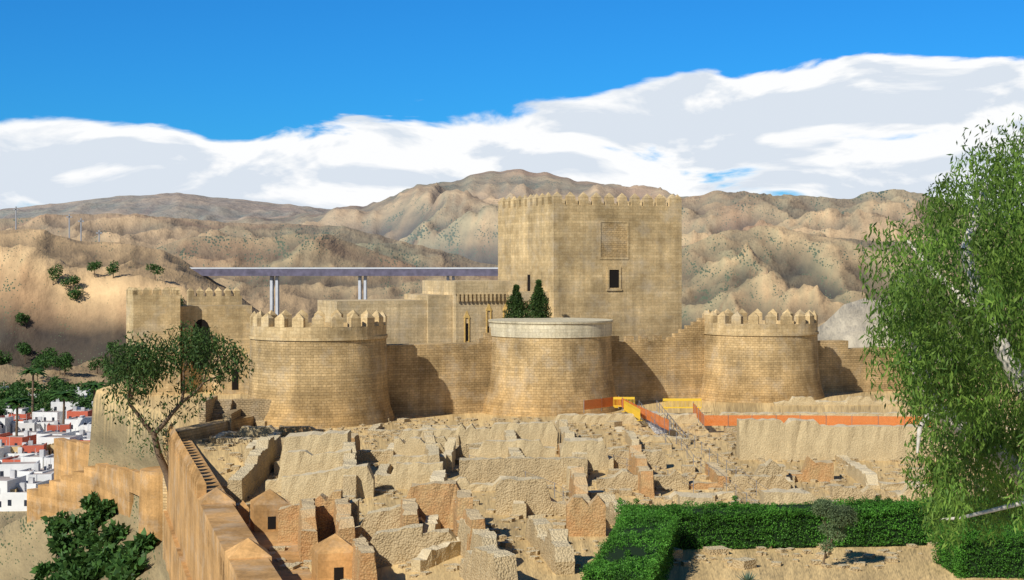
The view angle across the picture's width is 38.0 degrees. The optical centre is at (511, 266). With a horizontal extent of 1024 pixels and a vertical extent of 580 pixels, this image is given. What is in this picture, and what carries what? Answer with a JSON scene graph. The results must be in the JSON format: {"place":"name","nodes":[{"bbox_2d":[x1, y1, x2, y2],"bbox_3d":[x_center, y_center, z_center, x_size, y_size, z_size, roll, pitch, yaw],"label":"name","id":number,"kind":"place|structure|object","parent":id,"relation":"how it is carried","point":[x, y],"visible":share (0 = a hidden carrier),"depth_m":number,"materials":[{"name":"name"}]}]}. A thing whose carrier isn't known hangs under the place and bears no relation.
{"place":"outdoors","nodes":[
{"label":"outdoors","id":0,"kind":"place"},
{"bbox_2d":[0,387,53,491],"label":"ochre houses","id":1,"kind":"structure","parent":0,"point":[50,448],"depth_m":419.44,"materials":[{"name":"paint"}]},
{"bbox_2d":[0,386,91,510],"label":"town houses","id":2,"kind":"structure","parent":0,"point":[17,499],"depth_m":430.59,"materials":[{"name":"white paint"}]},
{"bbox_2d":[0,395,86,506],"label":"house windows","id":3,"kind":"structure","parent":2,"relation":"in","point":[2,472],"depth_m":434.63,"materials":[{"name":"black glass"}]},
{"bbox_2d":[0,388,91,491],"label":"town roofs","id":4,"kind":"structure","parent":2,"relation":"on","point":[9,478],"depth_m":417.69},
{"bbox_2d":[0,387,92,491],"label":"house wall","id":5,"kind":"structure","parent":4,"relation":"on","point":[13,473],"depth_m":417.67,"materials":[{"name":"white paint"}]},
{"bbox_2d":[0,169,1023,579],"bbox_3d":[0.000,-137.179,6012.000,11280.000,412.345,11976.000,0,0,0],"label":"terrain","id":6,"kind":"structure","parent":0,"point":[750,253],"depth_m":1169.83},
{"bbox_2d":[13,207,101,241],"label":"utility poles","id":7,"kind":"object","parent":6,"relation":"on","point":[69,217],"visible":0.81,"depth_m":934.63,"materials":[{"name":"silver metal"}]},
{"bbox_2d":[0,367,121,435],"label":"trees","id":8,"kind":"object","parent":6,"relation":"on","point":[16,402],"depth_m":470.14,"materials":[{"name":"green plant"}]},
{"bbox_2d":[0,260,184,579],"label":"valley trees","id":9,"kind":"object","parent":6,"relation":"on","point":[111,559],"depth_m":165.28,"materials":[{"name":"green plant"}]},
{"bbox_2d":[27,438,162,543],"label":"walls","id":10,"kind":"structure","parent":6,"relation":"on","point":[77,478],"depth_m":175.11,"materials":[{"name":"beige stone"}]},
{"bbox_2d":[100,320,254,490],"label":"tree","id":11,"kind":"object","parent":6,"relation":"on","point":[155,371],"depth_m":126.01,"materials":[{"name":"green plant"}]},
{"bbox_2d":[126,287,251,394],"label":"gate tower","id":12,"kind":"structure","parent":6,"relation":"on","point":[154,311],"depth_m":181.63,"materials":[{"name":"beige stone"}]},
{"bbox_2d":[192,319,237,389],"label":"arched openings","id":13,"kind":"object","parent":12,"relation":"in","point":[201,323],"depth_m":183.15,"materials":[{"name":"black"}]},
{"bbox_2d":[163,416,253,510],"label":"wall","id":14,"kind":"structure","parent":6,"relation":"on","point":[203,430],"depth_m":134.85,"materials":[{"name":"brown stone"}]},
{"bbox_2d":[199,396,271,430],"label":"stone wall","id":15,"kind":"structure","parent":6,"relation":"on","point":[228,410],"depth_m":143.28,"materials":[{"name":"stone"}]},
{"bbox_2d":[163,424,357,579],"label":"wall","id":16,"kind":"structure","parent":6,"relation":"on","point":[211,531],"depth_m":93.95,"materials":[{"name":"beige stone"}]},
{"bbox_2d":[268,516,342,579],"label":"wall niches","id":17,"kind":"object","parent":16,"relation":"in","point":[338,573],"depth_m":78.30,"materials":[{"name":"black"}]},
{"bbox_2d":[247,338,394,428],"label":"round tower","id":18,"kind":"structure","parent":6,"relation":"on","point":[326,384],"depth_m":143.78,"materials":[{"name":"beige stone"}]},
{"bbox_2d":[249,322,387,340],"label":"tower parapet","id":19,"kind":"structure","parent":18,"relation":"on","point":[308,332],"depth_m":144.11,"materials":[{"name":"beige stone"}]},
{"bbox_2d":[250,309,386,327],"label":"battlements","id":20,"kind":"object","parent":19,"relation":"on","point":[284,318],"visible":1,"depth_m":145.05,"materials":[{"name":"beige stone"}]},
{"bbox_2d":[190,267,497,314],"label":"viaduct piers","id":21,"kind":"structure","parent":6,"relation":"on","point":[277,291],"depth_m":893.70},
{"bbox_2d":[193,269,497,275],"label":"viaduct deck","id":22,"kind":"structure","parent":21,"relation":"on","point":[348,272],"depth_m":894.00,"materials":[{"name":"grey concrete"}]},
{"bbox_2d":[318,280,548,343],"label":"palace","id":23,"kind":"structure","parent":6,"relation":"on","point":[435,311],"depth_m":169.54,"materials":[{"name":"beige stone"}]},
{"bbox_2d":[465,323,488,340],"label":"window openings","id":24,"kind":"object","parent":23,"relation":"in","point":[466,331],"visible":0.41,"depth_m":169.72,"materials":[{"name":"black"}]},
{"bbox_2d":[464,303,507,341],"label":"window frames","id":25,"kind":"structure","parent":23,"relation":"attached to","point":[488,308],"depth_m":169.80,"materials":[{"name":"beige stone"}]},
{"bbox_2d":[457,294,544,306],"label":"corbels","id":26,"kind":"object","parent":23,"relation":"attached to","point":[462,297],"visible":0.4,"depth_m":170.06,"materials":[{"name":"beige stone"}]},
{"bbox_2d":[482,336,620,416],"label":"round tower","id":27,"kind":"structure","parent":6,"relation":"on","point":[535,377],"depth_m":154.05,"materials":[{"name":"beige stone"}]},
{"bbox_2d":[502,279,551,317],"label":"cypress","id":28,"kind":"object","parent":27,"relation":"on","point":[536,308],"visible":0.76,"depth_m":165.52,"materials":[{"name":"green plant"}]},
{"bbox_2d":[488,318,612,337],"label":"tower parapet","id":29,"kind":"structure","parent":27,"relation":"on","point":[550,327],"depth_m":154.70,"materials":[{"name":"beige stone"}]},
{"bbox_2d":[498,192,681,340],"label":"keep","id":30,"kind":"structure","parent":6,"relation":"on","point":[553,243],"depth_m":174.04,"materials":[{"name":"beige stone"}]},
{"bbox_2d":[527,270,618,290],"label":"windows","id":31,"kind":"structure","parent":30,"relation":"in","point":[613,278],"depth_m":173.15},
{"bbox_2d":[601,223,626,256],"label":"keep blind arch","id":32,"kind":"structure","parent":30,"relation":"in","point":[613,239],"depth_m":173.06,"materials":[{"name":"beige stone"}]},
{"bbox_2d":[202,414,1019,579],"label":"rubble","id":33,"kind":"object","parent":6,"relation":"on","point":[744,563],"visible":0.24,"depth_m":104.03,"materials":[{"name":"beige stone"}]},
{"bbox_2d":[469,395,766,501],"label":"railing posts","id":34,"kind":"object","parent":6,"relation":"on","point":[670,422],"visible":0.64,"depth_m":120.92,"materials":[{"name":"silver metal"}]},
{"bbox_2d":[387,314,907,415],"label":"curtain wall","id":35,"kind":"structure","parent":6,"relation":"on","point":[435,378],"depth_m":165.47,"materials":[{"name":"beige stone"}]},
{"bbox_2d":[613,397,701,420],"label":"railings","id":36,"kind":"object","parent":6,"relation":"on","point":[632,409],"visible":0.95,"depth_m":151.85,"materials":[{"name":"orange"}]},
{"bbox_2d":[647,411,670,433],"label":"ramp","id":37,"kind":"structure","parent":6,"relation":"on","point":[655,430],"depth_m":138.40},
{"bbox_2d":[737,571,760,579],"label":"agave","id":38,"kind":"object","parent":6,"relation":"on","point":[747,576],"visible":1,"depth_m":72.67,"materials":[{"name":"green plant"}]},
{"bbox_2d":[584,396,930,430],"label":"orange barrier","id":39,"kind":"object","parent":6,"relation":"on","point":[718,420],"visible":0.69,"depth_m":135.64,"materials":[{"name":"orange"}]},
{"bbox_2d":[698,334,824,402],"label":"round tower","id":40,"kind":"structure","parent":6,"relation":"on","point":[754,369],"depth_m":164.45,"materials":[{"name":"beige stone"}]},
{"bbox_2d":[704,320,818,335],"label":"tower parapet","id":41,"kind":"structure","parent":40,"relation":"on","point":[761,328],"depth_m":164.67,"materials":[{"name":"beige stone"}]},
{"bbox_2d":[702,309,817,323],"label":"battlements","id":42,"kind":"object","parent":41,"relation":"on","point":[771,317],"visible":0.98,"depth_m":165.98,"materials":[{"name":"beige stone"}]},
{"bbox_2d":[579,494,1023,579],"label":"hedge","id":43,"kind":"object","parent":6,"relation":"on","point":[659,561],"depth_m":81.34,"materials":[{"name":"green plant"}]},
{"bbox_2d":[810,496,858,563],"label":"small tree","id":44,"kind":"object","parent":6,"relation":"on","point":[841,516],"depth_m":76.21,"materials":[{"name":"green plant"}]},
{"bbox_2d":[854,113,1023,555],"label":"eucalyptus","id":45,"kind":"object","parent":6,"relation":"on","point":[946,375],"depth_m":36.71,"materials":[{"name":"green plant"}]},
{"bbox_2d":[882,119,1023,532],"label":"eucalyptus leaves","id":46,"kind":"object","parent":45,"relation":"attached to","point":[1016,395],"visible":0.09,"depth_m":46.74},
{"bbox_2d":[0,0,1023,214],"label":"sky","id":47,"kind":"structure","parent":0,"point":[325,104],"materials":[{"name":"blue"}]},
{"bbox_2d":[211,396,1023,579],"bbox_3d":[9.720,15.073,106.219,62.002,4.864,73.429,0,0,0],"label":"ruined walls","id":48,"kind":"structure","parent":0,"point":[390,540],"depth_m":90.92,"materials":[{"name":"beige stone"}]}
]}

